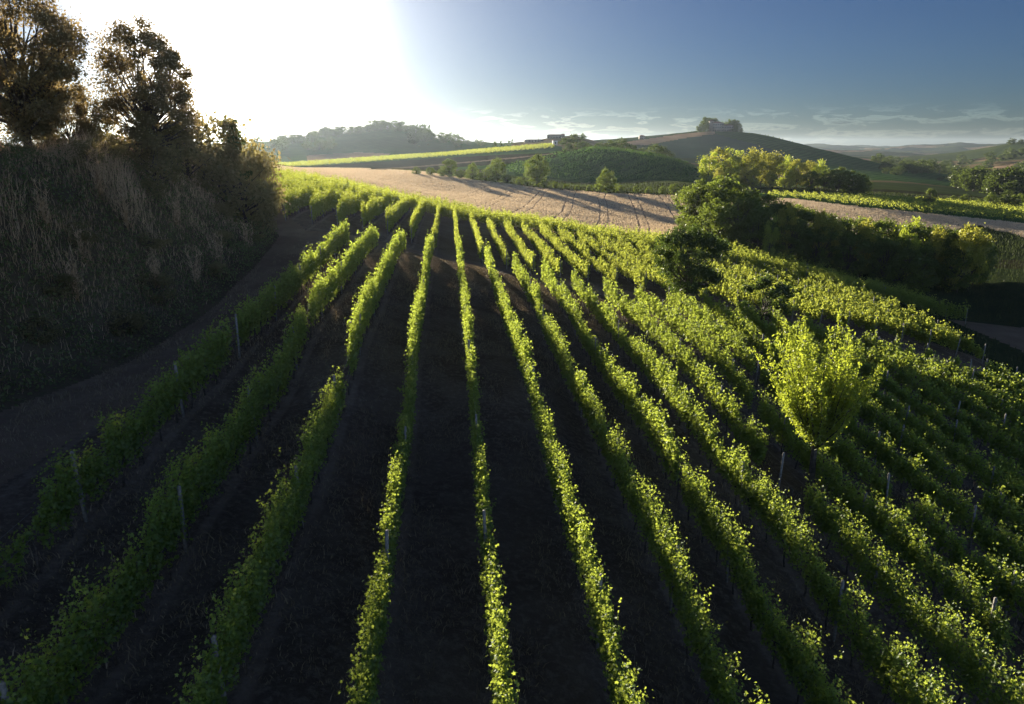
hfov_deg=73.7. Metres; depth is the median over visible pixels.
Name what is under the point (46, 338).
shrub
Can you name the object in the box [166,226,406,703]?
vine row
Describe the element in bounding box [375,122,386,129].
broadleaf tree
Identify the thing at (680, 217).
broadleaf tree
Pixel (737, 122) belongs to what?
broadleaf tree
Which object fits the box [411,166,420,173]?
broadleaf tree
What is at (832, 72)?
sky
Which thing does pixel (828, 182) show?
broadleaf tree
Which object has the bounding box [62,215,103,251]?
shrub
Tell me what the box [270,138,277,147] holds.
broadleaf tree
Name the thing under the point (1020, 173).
broadleaf tree
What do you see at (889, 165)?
broadleaf tree
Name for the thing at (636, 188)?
broadleaf tree
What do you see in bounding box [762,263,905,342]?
vine row
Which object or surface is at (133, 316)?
shrub
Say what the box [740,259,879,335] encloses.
vine row
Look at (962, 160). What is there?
broadleaf tree
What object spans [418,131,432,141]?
broadleaf tree
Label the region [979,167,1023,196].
broadleaf tree
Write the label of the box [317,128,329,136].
broadleaf tree
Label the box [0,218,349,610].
vine row
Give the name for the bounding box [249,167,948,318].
vine row
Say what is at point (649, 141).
ochre field
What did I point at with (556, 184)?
broadleaf tree
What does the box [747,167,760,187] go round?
poplar tree
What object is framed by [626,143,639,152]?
broadleaf tree
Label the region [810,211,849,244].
broadleaf tree
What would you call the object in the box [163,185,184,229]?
reed clump
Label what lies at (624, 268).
vine row
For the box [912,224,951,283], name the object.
broadleaf tree
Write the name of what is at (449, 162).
broadleaf tree
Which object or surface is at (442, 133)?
broadleaf tree
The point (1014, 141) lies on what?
broadleaf tree
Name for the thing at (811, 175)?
broadleaf tree
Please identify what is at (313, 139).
broadleaf tree
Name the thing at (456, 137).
broadleaf tree
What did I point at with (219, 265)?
shrub
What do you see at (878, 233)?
broadleaf tree
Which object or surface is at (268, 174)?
shrub
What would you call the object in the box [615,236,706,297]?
vine row
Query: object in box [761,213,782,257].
poplar tree
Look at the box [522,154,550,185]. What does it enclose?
broadleaf tree
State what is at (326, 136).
broadleaf tree
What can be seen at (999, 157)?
broadleaf tree
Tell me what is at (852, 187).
broadleaf tree
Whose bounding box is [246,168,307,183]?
vine row
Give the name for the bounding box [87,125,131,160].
shrub
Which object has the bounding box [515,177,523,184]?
broadleaf tree
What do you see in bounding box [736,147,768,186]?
poplar tree
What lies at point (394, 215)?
vine row
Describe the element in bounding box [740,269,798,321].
shrub
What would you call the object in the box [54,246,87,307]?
reed clump
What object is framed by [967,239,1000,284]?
broadleaf tree
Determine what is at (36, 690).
vine row
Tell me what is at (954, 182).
broadleaf tree
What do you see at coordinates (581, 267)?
vine row
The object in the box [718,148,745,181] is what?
poplar tree
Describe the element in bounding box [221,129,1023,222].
green hillside
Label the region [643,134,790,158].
ploughed field
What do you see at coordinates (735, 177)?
poplar tree
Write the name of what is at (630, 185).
meadow grass
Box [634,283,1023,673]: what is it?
vine row
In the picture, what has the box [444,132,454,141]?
broadleaf tree
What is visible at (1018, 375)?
vine row
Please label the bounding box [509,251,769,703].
vine row
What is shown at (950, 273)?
broadleaf tree
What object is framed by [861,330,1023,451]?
vine row
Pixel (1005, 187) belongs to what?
broadleaf tree
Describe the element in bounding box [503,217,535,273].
vine row
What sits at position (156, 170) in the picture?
shrub
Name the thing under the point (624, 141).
broadleaf tree
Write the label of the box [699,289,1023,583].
vine row
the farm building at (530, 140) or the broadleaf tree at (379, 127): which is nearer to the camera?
the farm building at (530, 140)
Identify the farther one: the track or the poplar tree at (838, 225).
the poplar tree at (838, 225)
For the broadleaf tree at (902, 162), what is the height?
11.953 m
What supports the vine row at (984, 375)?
on the vineyard ground at (524, 515)
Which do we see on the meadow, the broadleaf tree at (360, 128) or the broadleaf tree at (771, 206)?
the broadleaf tree at (771, 206)
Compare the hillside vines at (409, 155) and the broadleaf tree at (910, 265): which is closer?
the broadleaf tree at (910, 265)
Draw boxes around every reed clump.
[28,176,51,232]
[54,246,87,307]
[71,224,94,268]
[85,144,107,201]
[105,179,135,234]
[144,247,160,290]
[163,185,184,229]
[184,245,202,286]
[208,231,224,262]
[240,218,253,250]
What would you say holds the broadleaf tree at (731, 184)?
on the scrub ground at (405, 163)
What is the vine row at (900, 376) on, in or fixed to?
on the vineyard ground at (524, 515)
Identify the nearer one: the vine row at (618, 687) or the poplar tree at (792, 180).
the vine row at (618, 687)
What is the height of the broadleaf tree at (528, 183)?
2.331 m
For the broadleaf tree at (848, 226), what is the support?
on the meadow
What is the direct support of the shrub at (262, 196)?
on the embankment
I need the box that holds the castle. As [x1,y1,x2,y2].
[708,120,733,131]
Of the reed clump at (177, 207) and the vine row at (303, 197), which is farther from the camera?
the vine row at (303, 197)
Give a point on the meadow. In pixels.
(1000, 348)
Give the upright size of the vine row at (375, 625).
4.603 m
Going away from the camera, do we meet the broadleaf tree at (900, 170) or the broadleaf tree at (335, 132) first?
the broadleaf tree at (900, 170)
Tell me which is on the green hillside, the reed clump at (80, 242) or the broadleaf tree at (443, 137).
the broadleaf tree at (443, 137)
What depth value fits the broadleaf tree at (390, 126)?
704.02 m
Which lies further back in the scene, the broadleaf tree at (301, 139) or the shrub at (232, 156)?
the broadleaf tree at (301, 139)
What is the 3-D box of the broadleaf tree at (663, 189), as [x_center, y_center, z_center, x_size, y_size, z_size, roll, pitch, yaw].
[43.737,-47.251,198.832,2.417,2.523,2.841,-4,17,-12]
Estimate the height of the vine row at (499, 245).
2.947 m
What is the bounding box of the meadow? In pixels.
[761,229,1023,375]
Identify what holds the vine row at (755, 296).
on the vineyard ground at (524, 515)
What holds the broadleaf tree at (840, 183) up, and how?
on the scrub ground at (405, 163)
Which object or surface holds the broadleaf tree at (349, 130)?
on the green hillside
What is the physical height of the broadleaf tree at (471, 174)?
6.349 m
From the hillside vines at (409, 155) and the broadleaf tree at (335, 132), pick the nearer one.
the hillside vines at (409, 155)
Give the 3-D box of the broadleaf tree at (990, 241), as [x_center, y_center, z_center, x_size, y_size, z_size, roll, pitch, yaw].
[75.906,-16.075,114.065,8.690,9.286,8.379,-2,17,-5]
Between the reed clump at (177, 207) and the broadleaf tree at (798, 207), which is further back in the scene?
the broadleaf tree at (798, 207)
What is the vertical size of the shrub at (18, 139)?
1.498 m
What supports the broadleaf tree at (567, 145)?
on the green hillside
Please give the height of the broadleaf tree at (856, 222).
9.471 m
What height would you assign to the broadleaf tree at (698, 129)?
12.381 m
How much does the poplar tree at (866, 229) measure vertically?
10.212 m
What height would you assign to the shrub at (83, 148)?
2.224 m
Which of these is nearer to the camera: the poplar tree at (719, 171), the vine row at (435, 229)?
the vine row at (435, 229)
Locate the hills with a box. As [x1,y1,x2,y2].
[15,130,1023,199]
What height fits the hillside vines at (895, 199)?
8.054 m
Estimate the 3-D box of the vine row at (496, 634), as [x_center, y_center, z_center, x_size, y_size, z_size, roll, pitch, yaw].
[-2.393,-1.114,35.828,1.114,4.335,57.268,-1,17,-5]
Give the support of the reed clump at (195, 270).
on the embankment
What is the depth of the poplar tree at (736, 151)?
293.86 m
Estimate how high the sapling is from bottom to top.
9.056 m
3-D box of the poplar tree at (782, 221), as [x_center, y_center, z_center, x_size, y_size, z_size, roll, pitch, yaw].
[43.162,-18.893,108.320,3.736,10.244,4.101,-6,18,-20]
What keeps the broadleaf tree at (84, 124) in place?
on the embankment
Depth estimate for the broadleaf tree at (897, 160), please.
1201.87 m
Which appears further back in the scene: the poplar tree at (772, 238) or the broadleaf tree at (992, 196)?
the broadleaf tree at (992, 196)
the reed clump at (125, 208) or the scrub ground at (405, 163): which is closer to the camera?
the reed clump at (125, 208)
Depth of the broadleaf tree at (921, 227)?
113.81 m
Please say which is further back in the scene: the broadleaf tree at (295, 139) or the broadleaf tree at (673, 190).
the broadleaf tree at (295, 139)
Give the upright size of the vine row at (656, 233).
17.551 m
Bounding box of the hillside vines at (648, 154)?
[506,146,714,182]
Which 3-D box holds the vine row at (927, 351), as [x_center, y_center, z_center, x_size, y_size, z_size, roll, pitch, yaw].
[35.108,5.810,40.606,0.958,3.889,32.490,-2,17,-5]
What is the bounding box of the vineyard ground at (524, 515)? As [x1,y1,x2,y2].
[0,201,1023,703]
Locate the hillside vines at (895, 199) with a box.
[768,189,1023,219]
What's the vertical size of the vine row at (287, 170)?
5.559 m
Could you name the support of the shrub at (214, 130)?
on the embankment
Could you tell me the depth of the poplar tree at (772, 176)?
273.31 m
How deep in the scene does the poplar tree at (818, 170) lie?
289.77 m
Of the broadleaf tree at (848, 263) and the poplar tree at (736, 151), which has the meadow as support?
the broadleaf tree at (848, 263)
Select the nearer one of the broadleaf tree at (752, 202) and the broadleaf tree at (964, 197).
the broadleaf tree at (752, 202)
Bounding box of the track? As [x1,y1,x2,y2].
[0,208,1023,486]
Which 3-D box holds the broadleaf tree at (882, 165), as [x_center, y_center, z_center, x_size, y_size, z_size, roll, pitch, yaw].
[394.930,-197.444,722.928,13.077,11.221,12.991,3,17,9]
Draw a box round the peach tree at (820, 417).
[748,308,885,492]
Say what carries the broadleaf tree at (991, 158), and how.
on the hills
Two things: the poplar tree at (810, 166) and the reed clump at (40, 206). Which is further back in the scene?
the poplar tree at (810, 166)
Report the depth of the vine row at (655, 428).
21.72 m
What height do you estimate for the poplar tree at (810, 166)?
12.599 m
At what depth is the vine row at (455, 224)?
85.23 m
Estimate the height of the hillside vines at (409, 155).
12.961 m
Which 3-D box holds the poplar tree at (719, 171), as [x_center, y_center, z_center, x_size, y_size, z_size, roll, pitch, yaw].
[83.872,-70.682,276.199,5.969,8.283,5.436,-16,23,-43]
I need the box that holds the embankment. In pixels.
[0,153,278,411]
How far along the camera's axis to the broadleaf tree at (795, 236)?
107.58 m
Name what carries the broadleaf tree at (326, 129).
on the green hillside
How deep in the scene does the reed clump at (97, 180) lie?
38.66 m
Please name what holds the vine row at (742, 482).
on the vineyard ground at (524, 515)
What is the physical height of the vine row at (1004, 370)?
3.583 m
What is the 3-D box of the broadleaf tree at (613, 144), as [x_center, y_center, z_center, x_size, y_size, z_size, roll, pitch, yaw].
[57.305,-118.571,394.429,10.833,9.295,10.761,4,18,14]
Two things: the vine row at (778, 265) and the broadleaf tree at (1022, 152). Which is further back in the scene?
the broadleaf tree at (1022, 152)
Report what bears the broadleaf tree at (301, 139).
on the green hillside
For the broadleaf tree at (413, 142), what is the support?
on the green hillside
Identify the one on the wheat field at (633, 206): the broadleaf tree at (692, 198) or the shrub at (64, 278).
the broadleaf tree at (692, 198)
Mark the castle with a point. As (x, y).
(715, 126)
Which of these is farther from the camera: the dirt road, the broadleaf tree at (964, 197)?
the dirt road
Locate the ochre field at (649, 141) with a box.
[307,131,1021,169]
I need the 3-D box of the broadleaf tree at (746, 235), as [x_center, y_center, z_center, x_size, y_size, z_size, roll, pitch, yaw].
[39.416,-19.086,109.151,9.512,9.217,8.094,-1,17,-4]
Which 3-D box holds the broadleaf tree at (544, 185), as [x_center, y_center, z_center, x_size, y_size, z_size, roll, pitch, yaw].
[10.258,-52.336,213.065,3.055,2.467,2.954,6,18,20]
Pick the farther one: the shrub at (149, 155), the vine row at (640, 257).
the vine row at (640, 257)
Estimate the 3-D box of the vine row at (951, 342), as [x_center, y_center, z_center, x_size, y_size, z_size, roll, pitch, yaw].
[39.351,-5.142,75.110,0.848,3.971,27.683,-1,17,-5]
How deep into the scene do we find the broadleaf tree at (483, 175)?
226.35 m
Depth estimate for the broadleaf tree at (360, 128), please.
699.19 m
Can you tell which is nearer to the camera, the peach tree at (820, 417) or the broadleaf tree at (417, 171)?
the peach tree at (820, 417)
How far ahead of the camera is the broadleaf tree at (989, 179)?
398.06 m
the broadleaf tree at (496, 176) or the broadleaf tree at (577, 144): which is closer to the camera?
the broadleaf tree at (496, 176)
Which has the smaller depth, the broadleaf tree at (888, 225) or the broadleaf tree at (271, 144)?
the broadleaf tree at (888, 225)
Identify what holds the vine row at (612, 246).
on the vineyard ground at (524, 515)
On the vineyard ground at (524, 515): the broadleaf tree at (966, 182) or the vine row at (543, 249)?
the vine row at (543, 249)
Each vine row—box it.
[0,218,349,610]
[0,223,379,703]
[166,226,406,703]
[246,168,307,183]
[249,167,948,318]
[265,171,321,185]
[270,164,292,177]
[271,168,336,203]
[274,166,910,305]
[275,167,894,298]
[280,174,349,220]
[282,170,970,323]
[291,173,926,313]
[309,178,363,223]
[335,179,379,226]
[338,229,434,703]
[359,185,393,228]
[384,194,409,233]
[408,199,424,242]
[431,204,440,250]
[452,207,459,252]
[455,234,523,703]
[469,212,484,264]
[484,238,653,703]
[485,216,509,268]
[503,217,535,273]
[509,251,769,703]
[521,218,562,278]
[539,222,589,281]
[539,256,863,703]
[557,224,618,284]
[571,259,965,703]
[576,228,648,291]
[596,232,677,292]
[602,276,1023,703]
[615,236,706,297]
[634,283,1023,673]
[636,239,739,309]
[657,245,765,307]
[666,287,1023,633]
[677,249,797,320]
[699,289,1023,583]
[702,258,823,325]
[719,258,851,331]
[734,299,1023,545]
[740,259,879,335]
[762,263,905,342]
[769,302,1023,515]
[786,268,932,347]
[801,312,1023,492]
[808,272,960,357]
[828,326,1023,473]
[831,276,985,363]
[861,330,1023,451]
[892,333,1023,430]
[924,343,1023,421]
[953,355,1023,407]
[985,359,1023,394]
[1010,367,1023,385]
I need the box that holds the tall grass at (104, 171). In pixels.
[0,126,269,393]
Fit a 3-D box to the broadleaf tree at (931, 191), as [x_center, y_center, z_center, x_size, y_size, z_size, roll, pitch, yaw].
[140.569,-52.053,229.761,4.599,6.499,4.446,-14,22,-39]
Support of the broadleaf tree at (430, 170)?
on the wheat field at (633, 206)
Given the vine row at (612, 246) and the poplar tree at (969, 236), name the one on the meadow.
the poplar tree at (969, 236)
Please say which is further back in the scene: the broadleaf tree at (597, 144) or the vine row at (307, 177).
the broadleaf tree at (597, 144)
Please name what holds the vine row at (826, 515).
on the vineyard ground at (524, 515)
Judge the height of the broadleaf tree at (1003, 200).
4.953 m
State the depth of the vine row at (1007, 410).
47.68 m
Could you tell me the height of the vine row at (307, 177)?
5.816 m
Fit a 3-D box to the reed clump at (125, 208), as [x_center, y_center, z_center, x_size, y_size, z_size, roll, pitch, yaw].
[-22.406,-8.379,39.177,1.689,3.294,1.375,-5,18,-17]
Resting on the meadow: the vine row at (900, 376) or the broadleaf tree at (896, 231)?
the broadleaf tree at (896, 231)
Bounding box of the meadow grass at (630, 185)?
[240,161,1023,363]
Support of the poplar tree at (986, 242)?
on the meadow
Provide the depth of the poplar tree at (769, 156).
292.20 m
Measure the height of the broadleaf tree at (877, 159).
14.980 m
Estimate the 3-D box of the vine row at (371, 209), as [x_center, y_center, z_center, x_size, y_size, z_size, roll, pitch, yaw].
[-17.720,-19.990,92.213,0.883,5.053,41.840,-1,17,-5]
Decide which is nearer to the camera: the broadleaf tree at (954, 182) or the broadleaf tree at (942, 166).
the broadleaf tree at (954, 182)
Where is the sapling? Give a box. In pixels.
[216,116,256,201]
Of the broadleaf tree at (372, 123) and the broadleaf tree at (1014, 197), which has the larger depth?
the broadleaf tree at (372, 123)
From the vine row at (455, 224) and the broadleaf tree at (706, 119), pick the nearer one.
the vine row at (455, 224)
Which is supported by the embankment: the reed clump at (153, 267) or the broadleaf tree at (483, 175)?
the reed clump at (153, 267)
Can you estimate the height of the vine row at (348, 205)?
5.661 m
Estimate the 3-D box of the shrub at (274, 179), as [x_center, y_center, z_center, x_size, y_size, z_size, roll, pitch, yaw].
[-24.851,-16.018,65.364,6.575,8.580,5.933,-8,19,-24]
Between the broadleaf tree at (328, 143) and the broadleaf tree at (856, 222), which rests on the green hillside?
the broadleaf tree at (328, 143)
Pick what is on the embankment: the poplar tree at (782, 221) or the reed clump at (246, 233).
the reed clump at (246, 233)
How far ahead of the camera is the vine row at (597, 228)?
104.78 m
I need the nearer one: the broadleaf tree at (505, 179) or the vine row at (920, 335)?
the vine row at (920, 335)
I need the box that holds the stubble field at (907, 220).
[786,199,1023,239]
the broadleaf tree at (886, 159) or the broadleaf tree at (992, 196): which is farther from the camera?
the broadleaf tree at (886, 159)
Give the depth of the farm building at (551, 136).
628.84 m
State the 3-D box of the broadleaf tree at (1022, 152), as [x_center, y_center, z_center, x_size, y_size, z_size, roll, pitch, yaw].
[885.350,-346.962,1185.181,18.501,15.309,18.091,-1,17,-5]
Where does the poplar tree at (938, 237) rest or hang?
on the meadow
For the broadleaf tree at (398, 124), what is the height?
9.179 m
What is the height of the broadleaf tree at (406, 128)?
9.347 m
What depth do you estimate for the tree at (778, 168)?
288.16 m
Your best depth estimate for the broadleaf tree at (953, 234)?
109.36 m
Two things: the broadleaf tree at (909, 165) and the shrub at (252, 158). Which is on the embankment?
the shrub at (252, 158)
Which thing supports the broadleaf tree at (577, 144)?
on the green hillside
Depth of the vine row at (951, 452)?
36.10 m
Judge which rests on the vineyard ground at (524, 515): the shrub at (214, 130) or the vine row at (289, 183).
the vine row at (289, 183)
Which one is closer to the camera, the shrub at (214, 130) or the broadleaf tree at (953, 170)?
the shrub at (214, 130)
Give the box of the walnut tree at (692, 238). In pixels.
[649,220,735,297]
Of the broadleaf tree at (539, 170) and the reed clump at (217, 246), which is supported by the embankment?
the reed clump at (217, 246)
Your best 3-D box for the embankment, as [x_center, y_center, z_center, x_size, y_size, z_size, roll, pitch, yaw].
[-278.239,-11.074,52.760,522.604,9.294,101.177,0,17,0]
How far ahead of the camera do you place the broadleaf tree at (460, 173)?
228.28 m
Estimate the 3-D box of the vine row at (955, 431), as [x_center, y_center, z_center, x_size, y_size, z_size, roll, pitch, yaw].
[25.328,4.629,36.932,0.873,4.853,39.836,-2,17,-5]
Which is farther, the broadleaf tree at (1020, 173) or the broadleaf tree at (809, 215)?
the broadleaf tree at (1020, 173)
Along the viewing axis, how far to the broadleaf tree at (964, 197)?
252.09 m
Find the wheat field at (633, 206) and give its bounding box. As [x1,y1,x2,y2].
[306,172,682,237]
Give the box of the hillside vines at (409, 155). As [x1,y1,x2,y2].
[277,143,554,165]
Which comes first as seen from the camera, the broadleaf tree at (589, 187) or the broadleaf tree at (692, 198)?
the broadleaf tree at (692, 198)
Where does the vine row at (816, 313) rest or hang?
on the vineyard ground at (524, 515)
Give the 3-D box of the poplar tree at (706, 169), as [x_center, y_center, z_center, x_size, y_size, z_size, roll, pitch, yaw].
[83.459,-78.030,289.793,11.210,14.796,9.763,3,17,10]
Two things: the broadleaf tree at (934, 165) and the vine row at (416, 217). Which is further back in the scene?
the broadleaf tree at (934, 165)
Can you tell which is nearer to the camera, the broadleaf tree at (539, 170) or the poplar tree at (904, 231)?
the poplar tree at (904, 231)
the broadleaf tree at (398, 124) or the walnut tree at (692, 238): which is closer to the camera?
the walnut tree at (692, 238)
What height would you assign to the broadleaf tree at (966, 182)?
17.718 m
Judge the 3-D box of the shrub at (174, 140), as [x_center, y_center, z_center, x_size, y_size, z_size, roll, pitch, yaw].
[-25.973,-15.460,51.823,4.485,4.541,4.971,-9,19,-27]
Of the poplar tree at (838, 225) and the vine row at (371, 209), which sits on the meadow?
the poplar tree at (838, 225)
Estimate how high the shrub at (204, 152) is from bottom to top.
7.200 m
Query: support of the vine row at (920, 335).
on the vineyard ground at (524, 515)
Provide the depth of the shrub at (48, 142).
41.34 m
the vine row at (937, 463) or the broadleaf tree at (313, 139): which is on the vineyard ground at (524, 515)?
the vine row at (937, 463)
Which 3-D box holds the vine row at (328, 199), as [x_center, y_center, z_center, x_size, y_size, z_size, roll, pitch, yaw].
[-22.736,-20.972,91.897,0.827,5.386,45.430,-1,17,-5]
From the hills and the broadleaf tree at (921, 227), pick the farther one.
the hills
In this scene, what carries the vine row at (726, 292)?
on the vineyard ground at (524, 515)
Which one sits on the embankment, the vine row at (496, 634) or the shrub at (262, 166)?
the shrub at (262, 166)
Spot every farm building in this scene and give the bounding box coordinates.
[524,139,542,141]
[547,134,564,138]
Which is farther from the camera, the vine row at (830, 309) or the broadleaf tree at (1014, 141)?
the broadleaf tree at (1014, 141)
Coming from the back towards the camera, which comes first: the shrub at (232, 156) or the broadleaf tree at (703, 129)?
the broadleaf tree at (703, 129)
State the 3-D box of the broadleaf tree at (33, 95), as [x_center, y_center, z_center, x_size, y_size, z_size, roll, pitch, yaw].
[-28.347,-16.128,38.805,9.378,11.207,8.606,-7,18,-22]
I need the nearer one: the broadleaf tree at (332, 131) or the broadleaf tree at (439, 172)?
the broadleaf tree at (439, 172)
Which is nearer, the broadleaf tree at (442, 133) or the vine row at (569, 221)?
the vine row at (569, 221)
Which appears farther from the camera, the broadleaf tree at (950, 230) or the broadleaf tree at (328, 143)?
the broadleaf tree at (328, 143)
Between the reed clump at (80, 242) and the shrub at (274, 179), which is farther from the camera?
the shrub at (274, 179)
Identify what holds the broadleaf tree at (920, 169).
on the green hillside
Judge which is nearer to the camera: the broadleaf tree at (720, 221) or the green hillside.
the broadleaf tree at (720, 221)
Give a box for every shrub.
[0,132,39,155]
[13,314,75,344]
[28,129,75,158]
[29,271,80,296]
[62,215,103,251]
[65,134,108,168]
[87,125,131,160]
[98,305,152,335]
[100,123,169,164]
[115,125,192,185]
[133,269,177,303]
[134,229,176,250]
[137,175,167,201]
[149,122,198,172]
[158,108,226,186]
[166,109,251,192]
[191,111,265,206]
[195,143,296,230]
[203,261,230,276]
[219,114,276,215]
[240,138,284,215]
[240,168,286,229]
[242,145,284,213]
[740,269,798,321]
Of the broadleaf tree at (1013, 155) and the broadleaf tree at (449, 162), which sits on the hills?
the broadleaf tree at (1013, 155)
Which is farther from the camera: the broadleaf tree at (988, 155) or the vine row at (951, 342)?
the broadleaf tree at (988, 155)
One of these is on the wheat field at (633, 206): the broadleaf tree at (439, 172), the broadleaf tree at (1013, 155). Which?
the broadleaf tree at (439, 172)
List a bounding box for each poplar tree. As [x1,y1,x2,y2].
[697,151,722,183]
[707,146,734,180]
[713,167,725,179]
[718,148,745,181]
[729,148,756,185]
[731,171,741,181]
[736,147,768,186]
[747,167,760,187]
[754,150,778,186]
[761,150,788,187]
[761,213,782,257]
[765,172,776,189]
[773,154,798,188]
[773,201,800,257]
[784,170,797,189]
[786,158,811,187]
[800,160,817,186]
[808,159,827,188]
[809,208,828,256]
[820,214,845,267]
[852,216,875,277]
[892,216,924,286]
[924,225,949,277]
[942,222,982,292]
[958,226,997,290]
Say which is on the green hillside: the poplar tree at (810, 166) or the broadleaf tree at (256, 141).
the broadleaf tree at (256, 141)
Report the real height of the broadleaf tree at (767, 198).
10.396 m
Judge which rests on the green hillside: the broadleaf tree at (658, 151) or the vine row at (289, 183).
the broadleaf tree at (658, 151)
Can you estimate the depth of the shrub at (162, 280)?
37.63 m
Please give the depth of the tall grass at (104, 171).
38.18 m
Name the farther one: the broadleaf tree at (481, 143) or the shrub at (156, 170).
the broadleaf tree at (481, 143)
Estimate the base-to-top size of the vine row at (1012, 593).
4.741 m
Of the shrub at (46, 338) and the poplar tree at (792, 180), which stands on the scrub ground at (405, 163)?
the poplar tree at (792, 180)
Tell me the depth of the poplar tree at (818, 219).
108.59 m
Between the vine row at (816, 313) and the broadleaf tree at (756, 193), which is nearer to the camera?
the vine row at (816, 313)
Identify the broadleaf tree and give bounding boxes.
[0,0,99,155]
[32,84,113,152]
[81,11,207,167]
[254,136,266,148]
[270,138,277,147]
[275,139,289,149]
[292,133,303,142]
[297,135,306,143]
[302,131,318,142]
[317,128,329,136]
[320,126,332,134]
[322,138,337,148]
[323,132,331,138]
[329,127,338,135]
[333,129,342,136]
[345,127,354,133]
[354,125,364,132]
[367,120,377,129]
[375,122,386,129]
[383,122,392,129]
[392,122,402,130]
[404,125,411,131]
[406,134,421,144]
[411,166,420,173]
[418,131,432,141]
[425,167,435,174]
[426,130,437,139]
[436,132,446,140]
[437,168,446,175]
[438,134,448,142]
[439,159,457,176]
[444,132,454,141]
[448,134,462,143]
[456,170,465,177]
[465,162,479,179]
[477,140,485,145]
[477,169,490,180]
[485,157,507,182]
[502,174,512,183]
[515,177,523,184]
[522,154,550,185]
[523,180,532,185]
[541,180,548,187]
[552,181,558,187]
[558,137,572,149]
[566,134,588,148]
[586,185,593,190]
[593,166,619,192]
[595,141,604,148]
[603,139,619,149]
[615,137,632,150]
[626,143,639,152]
[633,186,639,191]
[644,143,669,156]
[644,186,652,192]
[658,186,666,193]
[668,183,680,192]
[670,184,709,229]
[677,179,732,232]
[686,174,755,234]
[693,196,740,244]
[696,124,703,132]
[698,121,708,131]
[700,117,712,130]
[705,190,770,242]
[725,184,772,223]
[730,203,785,257]
[732,192,782,247]
[733,120,740,131]
[759,199,800,253]
[768,216,810,262]
[789,207,833,257]
[793,202,814,228]
[794,226,842,269]
[801,171,820,189]
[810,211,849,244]
[813,170,838,190]
[827,167,853,191]
[827,213,852,268]
[827,230,876,276]
[840,169,865,192]
[841,218,889,275]
[848,215,873,233]
[855,173,873,193]
[866,221,917,278]
[870,153,885,162]
[871,217,900,236]
[875,233,927,289]
[878,161,890,169]
[881,156,893,163]
[884,162,896,170]
[888,221,935,250]
[889,156,901,164]
[889,166,904,174]
[898,159,909,167]
[900,160,918,173]
[910,157,928,170]
[911,162,923,173]
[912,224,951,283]
[924,159,942,172]
[924,188,937,204]
[925,224,957,259]
[935,230,981,279]
[936,163,949,173]
[936,246,983,291]
[945,164,968,179]
[946,169,968,188]
[953,227,996,270]
[954,164,992,190]
[956,158,968,164]
[959,194,970,203]
[960,166,988,191]
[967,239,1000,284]
[976,164,1022,193]
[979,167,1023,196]
[982,160,993,168]
[982,192,997,205]
[984,151,997,159]
[986,156,995,162]
[995,166,1023,195]
[997,155,1005,160]
[997,194,1011,206]
[999,179,1023,195]
[1006,138,1016,144]
[1006,150,1017,158]
[1008,193,1023,206]
[1016,148,1023,155]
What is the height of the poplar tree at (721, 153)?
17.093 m
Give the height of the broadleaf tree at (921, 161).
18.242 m
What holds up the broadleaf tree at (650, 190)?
on the scrub ground at (405, 163)
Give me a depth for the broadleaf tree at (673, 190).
197.35 m
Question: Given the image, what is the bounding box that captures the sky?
[0,0,1023,145]
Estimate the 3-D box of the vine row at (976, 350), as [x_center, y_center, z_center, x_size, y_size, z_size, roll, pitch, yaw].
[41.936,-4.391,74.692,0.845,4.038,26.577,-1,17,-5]
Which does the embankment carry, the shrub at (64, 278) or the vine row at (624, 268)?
the shrub at (64, 278)
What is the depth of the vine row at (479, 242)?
79.59 m
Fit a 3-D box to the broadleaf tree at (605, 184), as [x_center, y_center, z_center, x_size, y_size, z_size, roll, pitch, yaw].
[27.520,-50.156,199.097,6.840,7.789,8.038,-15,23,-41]
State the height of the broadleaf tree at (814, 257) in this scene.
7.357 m
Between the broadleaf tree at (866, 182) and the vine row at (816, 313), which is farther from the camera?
the broadleaf tree at (866, 182)
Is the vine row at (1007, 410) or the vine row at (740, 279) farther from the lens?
the vine row at (740, 279)
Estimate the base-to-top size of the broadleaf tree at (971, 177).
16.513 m
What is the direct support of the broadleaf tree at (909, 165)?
on the green hillside
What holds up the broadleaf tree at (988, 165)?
on the ochre field at (649, 141)
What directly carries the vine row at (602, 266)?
on the vineyard ground at (524, 515)
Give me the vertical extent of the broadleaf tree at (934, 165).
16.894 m
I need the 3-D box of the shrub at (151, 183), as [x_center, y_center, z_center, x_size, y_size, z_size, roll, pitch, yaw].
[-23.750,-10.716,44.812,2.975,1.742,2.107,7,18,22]
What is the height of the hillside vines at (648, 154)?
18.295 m
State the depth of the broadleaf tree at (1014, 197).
242.23 m
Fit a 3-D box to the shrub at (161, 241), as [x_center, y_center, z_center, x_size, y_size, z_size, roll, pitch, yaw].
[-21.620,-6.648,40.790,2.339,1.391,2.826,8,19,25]
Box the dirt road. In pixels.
[373,153,552,169]
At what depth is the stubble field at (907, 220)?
182.81 m
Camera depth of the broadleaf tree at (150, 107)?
47.28 m
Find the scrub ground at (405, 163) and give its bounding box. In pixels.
[302,152,1023,268]

